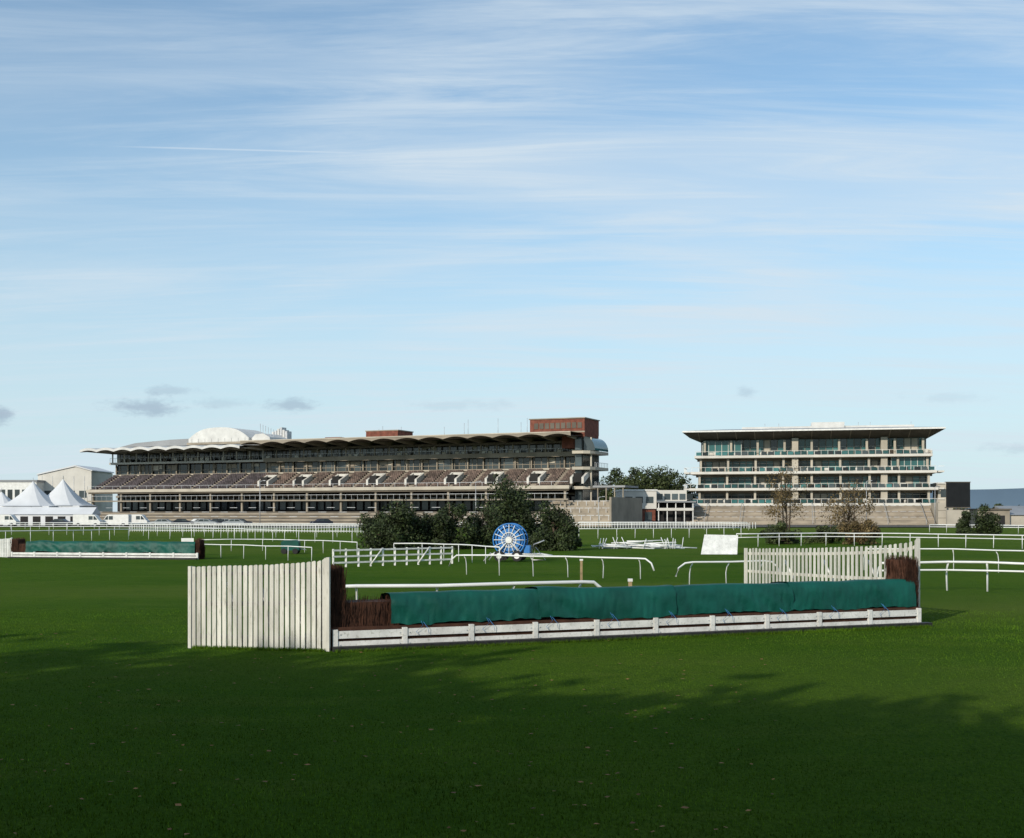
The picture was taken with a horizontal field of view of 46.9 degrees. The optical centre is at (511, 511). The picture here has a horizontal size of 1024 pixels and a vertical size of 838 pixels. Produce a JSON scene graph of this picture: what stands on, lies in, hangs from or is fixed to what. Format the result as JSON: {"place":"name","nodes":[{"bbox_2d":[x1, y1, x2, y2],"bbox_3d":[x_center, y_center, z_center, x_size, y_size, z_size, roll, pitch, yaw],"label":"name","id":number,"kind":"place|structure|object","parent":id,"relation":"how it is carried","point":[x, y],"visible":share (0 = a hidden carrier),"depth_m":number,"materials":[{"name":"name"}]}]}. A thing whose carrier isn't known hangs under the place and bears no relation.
{"place":"outdoors","nodes":[
{"label":"outdoors","id":0,"kind":"place"},
{"bbox_2d":[0,527,1023,837],"bbox_3d":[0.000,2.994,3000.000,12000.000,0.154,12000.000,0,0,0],"label":"grass ground","id":1,"kind":"structure","parent":0,"point":[76,587],"depth_m":18.39,"materials":[{"name":"green plant"}]},
{"bbox_2d":[0,538,11,556],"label":"fence wing","id":2,"kind":"structure","parent":1,"relation":"on","point":[5,549],"depth_m":76.87,"materials":[{"name":"white wood"}]},
{"bbox_2d":[0,480,44,499],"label":"white hall","id":3,"kind":"structure","parent":1,"relation":"on","point":[12,489],"depth_m":295.00,"materials":[{"name":"paint"}]},
{"bbox_2d":[0,490,23,499],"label":"window","id":4,"kind":"structure","parent":3,"relation":"in","point":[17,492],"depth_m":294.93,"materials":[{"name":"grey glass"}]},
{"bbox_2d":[37,465,113,511],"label":"exhibition hall","id":5,"kind":"structure","parent":1,"relation":"on","point":[78,479],"depth_m":300.00,"materials":[{"name":"metal"}]},
{"bbox_2d":[44,491,86,497],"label":"hall window","id":6,"kind":"structure","parent":5,"relation":"in","point":[81,493],"depth_m":299.94,"materials":[{"name":"grey glass"}]},
{"bbox_2d":[7,537,205,559],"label":"steeplechase fence","id":7,"kind":"object","parent":1,"relation":"on","point":[23,548],"visible":0.98,"depth_m":74.92,"materials":[{"name":"green fabric"}]},
{"bbox_2d":[0,522,350,530],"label":"running rail","id":8,"kind":"object","parent":1,"relation":"on","point":[53,524],"visible":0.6,"depth_m":193.56,"materials":[{"name":"plastic"}]},
{"bbox_2d":[0,526,351,540],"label":"running rail","id":9,"kind":"object","parent":1,"relation":"on","point":[170,529],"visible":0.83,"depth_m":142.17,"materials":[{"name":"plastic"}]},
{"bbox_2d":[0,527,356,540],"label":"running rail","id":10,"kind":"object","parent":1,"relation":"on","point":[149,529],"visible":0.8,"depth_m":126.80,"materials":[{"name":"plastic"}]},
{"bbox_2d":[181,538,193,541],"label":"fence number sign","id":11,"kind":"object","parent":1,"relation":"on","point":[187,539],"visible":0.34,"depth_m":80.00,"materials":[{"name":"white paint"}]},
{"bbox_2d":[132,524,363,532],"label":"crowd barrier","id":12,"kind":"object","parent":1,"relation":"on","point":[186,530],"visible":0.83,"depth_m":172.53,"materials":[{"name":"plastic"}]},
{"bbox_2d":[205,544,311,560],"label":"running rail","id":13,"kind":"object","parent":1,"relation":"on","point":[262,545],"visible":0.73,"depth_m":74.19,"materials":[{"name":"plastic"}]},
{"bbox_2d":[188,557,329,650],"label":"fence wing","id":14,"kind":"structure","parent":1,"relation":"on","point":[218,636],"depth_m":25.57,"materials":[{"name":"white wood"}]},
{"bbox_2d":[201,539,356,551],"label":"running rail","id":15,"kind":"object","parent":1,"relation":"on","point":[275,539],"visible":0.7,"depth_m":88.68,"materials":[{"name":"plastic"}]},
{"bbox_2d":[281,540,305,553],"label":"trailer","id":16,"kind":"object","parent":1,"relation":"on","point":[295,550],"visible":0.99,"depth_m":83.60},
{"bbox_2d":[80,417,637,525],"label":"grandstand","id":17,"kind":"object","parent":1,"relation":"on","point":[216,473],"visible":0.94,"depth_m":267.16,"materials":[{"name":"beige concrete"}]},
{"bbox_2d":[117,440,573,474],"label":"window pane","id":18,"kind":"structure","parent":17,"relation":"in","point":[326,466],"depth_m":270.21,"materials":[{"name":"grey glass"}]},
{"bbox_2d":[120,440,574,474],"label":"window frame","id":19,"kind":"structure","parent":17,"relation":"in","point":[548,440],"depth_m":270.38,"materials":[{"name":"grey metal"}]},
{"bbox_2d":[123,496,574,509],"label":"kiosk window","id":20,"kind":"structure","parent":17,"relation":"in","point":[336,504],"depth_m":277.09,"materials":[{"name":"black glass"}]},
{"bbox_2d":[355,510,384,548],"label":"hawthorn bush","id":21,"kind":"object","parent":1,"relation":"on","point":[366,520],"visible":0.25,"depth_m":93.98,"materials":[{"name":"green plant"}]},
{"bbox_2d":[0,633,775,834],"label":"fallen leaves","id":22,"kind":"object","parent":1,"relation":"on","point":[178,804],"visible":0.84,"depth_m":14.40,"materials":[{"name":"brown plant"}]},
{"bbox_2d":[332,546,452,566],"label":"post and rail fence","id":23,"kind":"object","parent":1,"relation":"on","point":[358,556],"visible":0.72,"depth_m":65.31,"materials":[{"name":"paint"}]},
{"bbox_2d":[362,499,435,550],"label":"hawthorn bush","id":24,"kind":"object","parent":1,"relation":"on","point":[393,527],"visible":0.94,"depth_m":91.14,"materials":[{"name":"green plant"}]},
{"bbox_2d":[403,512,433,546],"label":"hawthorn bush","id":25,"kind":"object","parent":1,"relation":"on","point":[425,523],"visible":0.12,"depth_m":94.86,"materials":[{"name":"green plant"}]},
{"bbox_2d":[394,543,499,563],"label":"running rail","id":26,"kind":"object","parent":1,"relation":"on","point":[458,548],"visible":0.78,"depth_m":71.23,"materials":[{"name":"plastic"}]},
{"bbox_2d":[429,501,478,549],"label":"hawthorn bush","id":27,"kind":"object","parent":1,"relation":"on","point":[444,523],"visible":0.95,"depth_m":92.48,"materials":[{"name":"green plant"}]},
{"bbox_2d":[346,580,601,599],"bbox_3d":[-1.046,2.497,31.972,7.888,1.208,0.865,0,0,-16],"label":"running rail","id":28,"kind":"object","parent":1,"relation":"on","point":[514,584],"visible":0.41,"depth_m":31.51,"materials":[{"name":"plastic"}]},
{"bbox_2d":[464,505,504,548],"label":"hawthorn bush","id":29,"kind":"object","parent":1,"relation":"on","point":[484,535],"visible":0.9,"depth_m":94.30,"materials":[{"name":"green plant"}]},
{"bbox_2d":[474,473,541,545],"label":"hawthorn bush","id":30,"kind":"object","parent":1,"relation":"on","point":[508,507],"visible":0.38,"depth_m":97.13,"materials":[{"name":"green plant"}]},
{"bbox_2d":[0,524,1023,526],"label":"paved apron","id":31,"kind":"object","parent":1,"relation":"on","point":[672,525],"depth_m":227.68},
{"bbox_2d":[0,488,10,504],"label":"marquee tent","id":32,"kind":"object","parent":31,"relation":"on","point":[4,498],"visible":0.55,"depth_m":260.83,"materials":[{"name":"fabric"}]},
{"bbox_2d":[0,515,19,525],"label":"white van","id":33,"kind":"object","parent":31,"relation":"on","point":[8,518],"visible":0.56,"depth_m":229.05,"materials":[{"name":"paint"}]},
{"bbox_2d":[0,482,55,506],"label":"marquee tent","id":34,"kind":"object","parent":31,"relation":"on","point":[32,494],"visible":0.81,"depth_m":254.78,"materials":[{"name":"fabric"}]},
{"bbox_2d":[0,507,100,523],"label":"marquee tent","id":35,"kind":"object","parent":31,"relation":"on","point":[35,514],"visible":0.57,"depth_m":246.44,"materials":[{"name":"fabric"}]},
{"bbox_2d":[49,519,72,525],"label":"parked car","id":36,"kind":"object","parent":31,"relation":"on","point":[59,520],"visible":0.48,"depth_m":229.12,"materials":[{"name":"silver metal"}]},
{"bbox_2d":[48,479,97,508],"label":"marquee tent","id":37,"kind":"object","parent":31,"relation":"on","point":[62,494],"visible":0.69,"depth_m":259.42,"materials":[{"name":"fabric"}]},
{"bbox_2d":[73,515,102,525],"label":"white van","id":38,"kind":"object","parent":31,"relation":"on","point":[86,518],"visible":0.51,"depth_m":227.05,"materials":[{"name":"paint"}]},
{"bbox_2d":[102,515,131,525],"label":"white van","id":39,"kind":"object","parent":31,"relation":"on","point":[121,519],"visible":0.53,"depth_m":229.05,"materials":[{"name":"paint"}]},
{"bbox_2d":[121,514,149,525],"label":"white van","id":40,"kind":"object","parent":31,"relation":"on","point":[137,518],"visible":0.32,"depth_m":234.05,"materials":[{"name":"paint"}]},
{"bbox_2d":[149,519,173,525],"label":"parked car","id":41,"kind":"object","parent":31,"relation":"on","point":[162,521],"visible":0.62,"depth_m":229.12,"materials":[{"name":"silver metal"}]},
{"bbox_2d":[173,519,193,525],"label":"parked car","id":42,"kind":"object","parent":31,"relation":"on","point":[180,521],"visible":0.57,"depth_m":232.34,"materials":[{"name":"white metal"}]},
{"bbox_2d":[194,519,218,525],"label":"parked car","id":43,"kind":"object","parent":31,"relation":"on","point":[200,521],"visible":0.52,"depth_m":229.12,"materials":[{"name":"silver metal"}]},
{"bbox_2d":[207,519,224,525],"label":"parked car","id":44,"kind":"object","parent":31,"relation":"on","point":[219,520],"visible":0.2,"depth_m":232.56,"materials":[{"name":"metal"}]},
{"bbox_2d":[222,519,245,525],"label":"parked car","id":45,"kind":"object","parent":31,"relation":"on","point":[235,521],"visible":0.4,"depth_m":229.12,"materials":[{"name":"silver metal"}]},
{"bbox_2d":[310,519,332,522],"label":"parked car","id":46,"kind":"object","parent":31,"relation":"on","point":[322,521],"visible":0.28,"depth_m":235.70,"materials":[{"name":"metal"}]},
{"bbox_2d":[483,523,552,560],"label":"hose reel irrigator","id":47,"kind":"object","parent":1,"relation":"on","point":[512,538],"visible":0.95,"depth_m":71.58,"materials":[{"name":"blue paint"}]},
{"bbox_2d":[513,500,551,544],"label":"hawthorn bush","id":48,"kind":"object","parent":1,"relation":"on","point":[530,508],"visible":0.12,"depth_m":99.52,"materials":[{"name":"green plant"}]},
{"bbox_2d":[449,554,654,578],"bbox_3d":[1.688,2.552,54.228,10.317,1.098,0.389,0,0,26],"label":"running rail","id":49,"kind":"object","parent":1,"relation":"on","point":[496,555],"visible":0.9,"depth_m":54.01,"materials":[{"name":"plastic"}]},
{"bbox_2d":[526,501,579,550],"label":"hawthorn bush","id":50,"kind":"object","parent":1,"relation":"on","point":[561,536],"visible":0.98,"depth_m":89.18,"materials":[{"name":"green plant"}]},
{"bbox_2d":[191,624,932,652],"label":"long grass tufts","id":51,"kind":"object","parent":1,"relation":"on","point":[493,644],"visible":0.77,"depth_m":26.79,"materials":[{"name":"green plant"}]},
{"bbox_2d":[570,529,582,549],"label":"hawthorn bush","id":52,"kind":"object","parent":1,"relation":"on","point":[578,543],"visible":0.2,"depth_m":91.33,"materials":[{"name":"green plant"}]},
{"bbox_2d":[580,559,582,579],"bbox_3d":[2.963,2.515,50.500,0.140,0.970,0.140,0,0,0],"label":"marker post","id":53,"kind":"object","parent":1,"relation":"on","point":[581,569],"visible":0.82,"depth_m":50.45,"materials":[{"name":"beige wood"}]},
{"bbox_2d":[534,497,641,526],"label":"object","id":54,"kind":"structure","parent":1,"relation":"on","point":[622,510],"depth_m":236.17,"materials":[{"name":"concrete"}]},
{"bbox_2d":[598,496,604,527],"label":"lamp post","id":55,"kind":"object","parent":1,"relation":"on","point":[598,509],"visible":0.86,"depth_m":209.95,"materials":[{"name":"grey metal"}]},
{"bbox_2d":[461,522,748,529],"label":"running rail","id":56,"kind":"object","parent":1,"relation":"on","point":[603,524],"visible":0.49,"depth_m":196.14,"materials":[{"name":"plastic"}]},
{"bbox_2d":[599,468,623,499],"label":"background tree","id":57,"kind":"object","parent":1,"relation":"on","point":[616,472],"visible":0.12,"depth_m":328.17,"materials":[{"name":"green plant"}]},
{"bbox_2d":[316,554,932,651],"bbox_3d":[3.242,2.193,28.514,15.958,2.086,1.383,0,0,-21],"label":"steeplechase fence","id":58,"kind":"object","parent":1,"relation":"on","point":[460,617],"visible":0.9,"depth_m":27.80,"materials":[{"name":"green fabric"}]},
{"bbox_2d":[599,473,650,499],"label":"background tree","id":59,"kind":"object","parent":1,"relation":"on","point":[628,481],"visible":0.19,"depth_m":318.18,"materials":[{"name":"green plant"}]},
{"bbox_2d":[628,579,632,585],"bbox_3d":[3.380,2.460,33.800,0.130,1.080,0.130,0,0,0],"label":"marker post","id":60,"kind":"object","parent":1,"relation":"on","point":[630,581],"visible":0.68,"depth_m":33.75,"materials":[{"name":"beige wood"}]},
{"bbox_2d":[591,537,696,548],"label":"spare rail pile","id":61,"kind":"object","parent":1,"relation":"on","point":[630,545],"visible":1,"depth_m":94.17,"materials":[{"name":"plastic"}]},
{"bbox_2d":[625,466,671,488],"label":"background tree","id":62,"kind":"object","parent":1,"relation":"on","point":[634,472],"visible":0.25,"depth_m":322.81,"materials":[{"name":"green plant"}]},
{"bbox_2d":[642,509,654,523],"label":"brick wall","id":63,"kind":"structure","parent":1,"relation":"on","point":[648,510],"depth_m":262.00,"materials":[{"name":"red brick"}]},
{"bbox_2d":[616,491,655,508],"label":"wall","id":64,"kind":"structure","parent":63,"relation":"on","point":[643,494],"depth_m":261.60,"materials":[{"name":"white paint"}]},
{"bbox_2d":[615,489,656,491],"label":"parapet","id":65,"kind":"structure","parent":64,"relation":"on","point":[636,490],"depth_m":261.40,"materials":[{"name":"white paint"}]},
{"bbox_2d":[626,497,652,502],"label":"window","id":66,"kind":"structure","parent":64,"relation":"attached to","point":[649,499],"depth_m":261.50,"materials":[{"name":"grey glass"}]},
{"bbox_2d":[645,512,651,520],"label":"window","id":67,"kind":"structure","parent":63,"relation":"attached to","point":[648,516],"depth_m":261.85,"materials":[{"name":"grey glass"}]},
{"bbox_2d":[579,527,740,537],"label":"running rail","id":68,"kind":"object","parent":1,"relation":"on","point":[654,528],"visible":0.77,"depth_m":134.05,"materials":[{"name":"plastic"}]},
{"bbox_2d":[645,465,687,492],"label":"background tree","id":69,"kind":"object","parent":1,"relation":"on","point":[664,482],"visible":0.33,"depth_m":318.33,"materials":[{"name":"green plant"}]},
{"bbox_2d":[581,522,755,527],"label":"crowd barrier","id":70,"kind":"object","parent":1,"relation":"on","point":[670,525],"visible":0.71,"depth_m":212.59,"materials":[{"name":"plastic"}]},
{"bbox_2d":[655,503,691,523],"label":"link wall","id":71,"kind":"structure","parent":1,"relation":"on","point":[671,517],"depth_m":264.00,"materials":[{"name":"black glass"}]},
{"bbox_2d":[656,490,686,500],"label":"link","id":72,"kind":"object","parent":71,"relation":"on","point":[670,492],"visible":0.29,"depth_m":265.00,"materials":[{"name":"white paint"}]},
{"bbox_2d":[657,494,692,499],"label":"link window","id":73,"kind":"structure","parent":72,"relation":"attached to","point":[674,496],"depth_m":264.85,"materials":[{"name":"grey glass"}]},
{"bbox_2d":[657,508,693,510],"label":"link band","id":74,"kind":"object","parent":71,"relation":"attached to","point":[675,509],"visible":1,"depth_m":261.20,"materials":[{"name":"white paint"}]},
{"bbox_2d":[656,501,695,502],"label":"link roof","id":75,"kind":"structure","parent":71,"relation":"on","point":[675,501],"depth_m":261.00,"materials":[{"name":"grey concrete"}]},
{"bbox_2d":[672,473,697,502],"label":"background tree","id":76,"kind":"object","parent":1,"relation":"on","point":[682,479],"visible":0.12,"depth_m":329.55,"materials":[{"name":"green plant"}]},
{"bbox_2d":[701,534,737,554],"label":"stacked white board","id":77,"kind":"object","parent":1,"relation":"on","point":[720,545],"visible":1,"depth_m":81.94,"materials":[{"name":"paint"}]},
{"bbox_2d":[675,560,778,584],"bbox_3d":[8.600,2.523,47.138,4.761,1.156,0.453,0,0,-19],"label":"running rail","id":78,"kind":"object","parent":1,"relation":"on","point":[692,562],"visible":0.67,"depth_m":46.78,"materials":[{"name":"plastic"}]},
{"bbox_2d":[760,459,810,530],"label":"young birch tree","id":79,"kind":"object","parent":1,"relation":"on","point":[782,499],"visible":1,"depth_m":149.74,"materials":[{"name":"brown plant"}]},
{"bbox_2d":[758,520,813,543],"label":"shrub","id":80,"kind":"object","parent":1,"relation":"on","point":[780,527],"visible":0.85,"depth_m":109.46,"materials":[{"name":"green plant"}]},
{"bbox_2d":[682,422,952,524],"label":"hospitality stand","id":81,"kind":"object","parent":1,"relation":"on","point":[891,462],"visible":0.88,"depth_m":268.76,"materials":[{"name":"beige concrete"}]},
{"bbox_2d":[941,489,945,496],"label":"tower window","id":82,"kind":"structure","parent":81,"relation":"in","point":[943,491],"depth_m":263.40,"materials":[{"name":"glass"}]},
{"bbox_2d":[812,524,844,542],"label":"shrub","id":83,"kind":"object","parent":1,"relation":"on","point":[823,529],"visible":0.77,"depth_m":111.45,"materials":[{"name":"green plant"}]},
{"bbox_2d":[744,538,919,606],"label":"fence wing","id":84,"kind":"structure","parent":1,"relation":"on","point":[843,553],"depth_m":36.35,"materials":[{"name":"white wood"}]},
{"bbox_2d":[816,479,875,540],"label":"young birch tree","id":85,"kind":"object","parent":1,"relation":"on","point":[844,512],"visible":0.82,"depth_m":119.87,"materials":[{"name":"brown plant"}]},
{"bbox_2d":[836,519,880,544],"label":"shrub","id":86,"kind":"object","parent":1,"relation":"on","point":[857,527],"visible":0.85,"depth_m":107.07,"materials":[{"name":"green plant"}]},
{"bbox_2d":[866,480,871,519],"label":"lamp post","id":87,"kind":"object","parent":1,"relation":"on","point":[866,496],"visible":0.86,"depth_m":234.94,"materials":[{"name":"grey metal"}]},
{"bbox_2d":[736,533,1023,548],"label":"running rail","id":88,"kind":"object","parent":1,"relation":"on","point":[938,537],"visible":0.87,"depth_m":101.03,"materials":[{"name":"plastic"}]},
{"bbox_2d":[864,548,1023,572],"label":"running rail","id":89,"kind":"object","parent":1,"relation":"on","point":[952,549],"visible":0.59,"depth_m":59.82,"materials":[{"name":"plastic"}]},
{"bbox_2d":[877,561,1023,591],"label":"running rail","id":90,"kind":"object","parent":1,"relation":"on","point":[986,562],"visible":0.6,"depth_m":44.22,"materials":[{"name":"plastic"}]},
{"bbox_2d":[945,482,970,525],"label":"screen","id":91,"kind":"object","parent":1,"relation":"on","point":[957,494],"visible":0.81,"depth_m":235.00,"materials":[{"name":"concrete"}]},
{"bbox_2d":[955,510,976,533],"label":"shrub","id":92,"kind":"object","parent":1,"relation":"on","point":[963,525],"visible":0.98,"depth_m":149.39,"materials":[{"name":"green plant"}]},
{"bbox_2d":[929,524,1023,532],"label":"running rail","id":93,"kind":"object","parent":1,"relation":"on","point":[1018,527],"visible":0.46,"depth_m":164.08,"materials":[{"name":"plastic"}]},
{"bbox_2d":[970,503,1003,533],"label":"shrub","id":94,"kind":"object","parent":1,"relation":"on","point":[985,524],"visible":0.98,"depth_m":149.00,"materials":[{"name":"green plant"}]},
{"bbox_2d":[969,510,1009,525],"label":"wall","id":95,"kind":"structure","parent":1,"relation":"on","point":[1006,513],"depth_m":240.00,"materials":[{"name":"concrete"}]},
{"bbox_2d":[975,515,1004,524],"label":"door","id":96,"kind":"structure","parent":95,"relation":"attached to","point":[1002,520],"depth_m":239.95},
{"bbox_2d":[988,503,1002,508],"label":"background tree","id":97,"kind":"object","parent":1,"relation":"on","point":[998,504],"visible":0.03,"depth_m":300.68,"materials":[{"name":"green plant"}]},
{"bbox_2d":[1010,515,1023,524],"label":"lean to wall","id":98,"kind":"structure","parent":1,"relation":"on","point":[1016,519],"depth_m":241.00,"materials":[{"name":"beige paint"}]},
{"bbox_2d":[995,506,1023,514],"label":"lean to roof","id":99,"kind":"object","parent":98,"relation":"on","point":[1017,510],"visible":0.6,"depth_m":246.01,"materials":[{"name":"grey metal"}]},
{"bbox_2d":[0,0,1023,511],"label":"sky","id":100,"kind":"structure","parent":0,"point":[653,221],"materials":[{"name":"blue"}]},
{"bbox_2d":[658,503,692,524],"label":"link post","id":101,"kind":"object","parent":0,"point":[675,513],"visible":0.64,"depth_m":261.40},
{"bbox_2d":[693,488,1023,508],"bbox_3d":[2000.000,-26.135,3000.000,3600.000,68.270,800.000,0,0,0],"label":"distant hill","id":102,"kind":"structure","parent":0,"point":[991,498],"depth_m":2667.44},
{"bbox_2d":[954,509,1011,509],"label":"roof","id":103,"kind":"structure","parent":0,"point":[978,509],"depth_m":239.70,"materials":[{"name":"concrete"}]}
]}

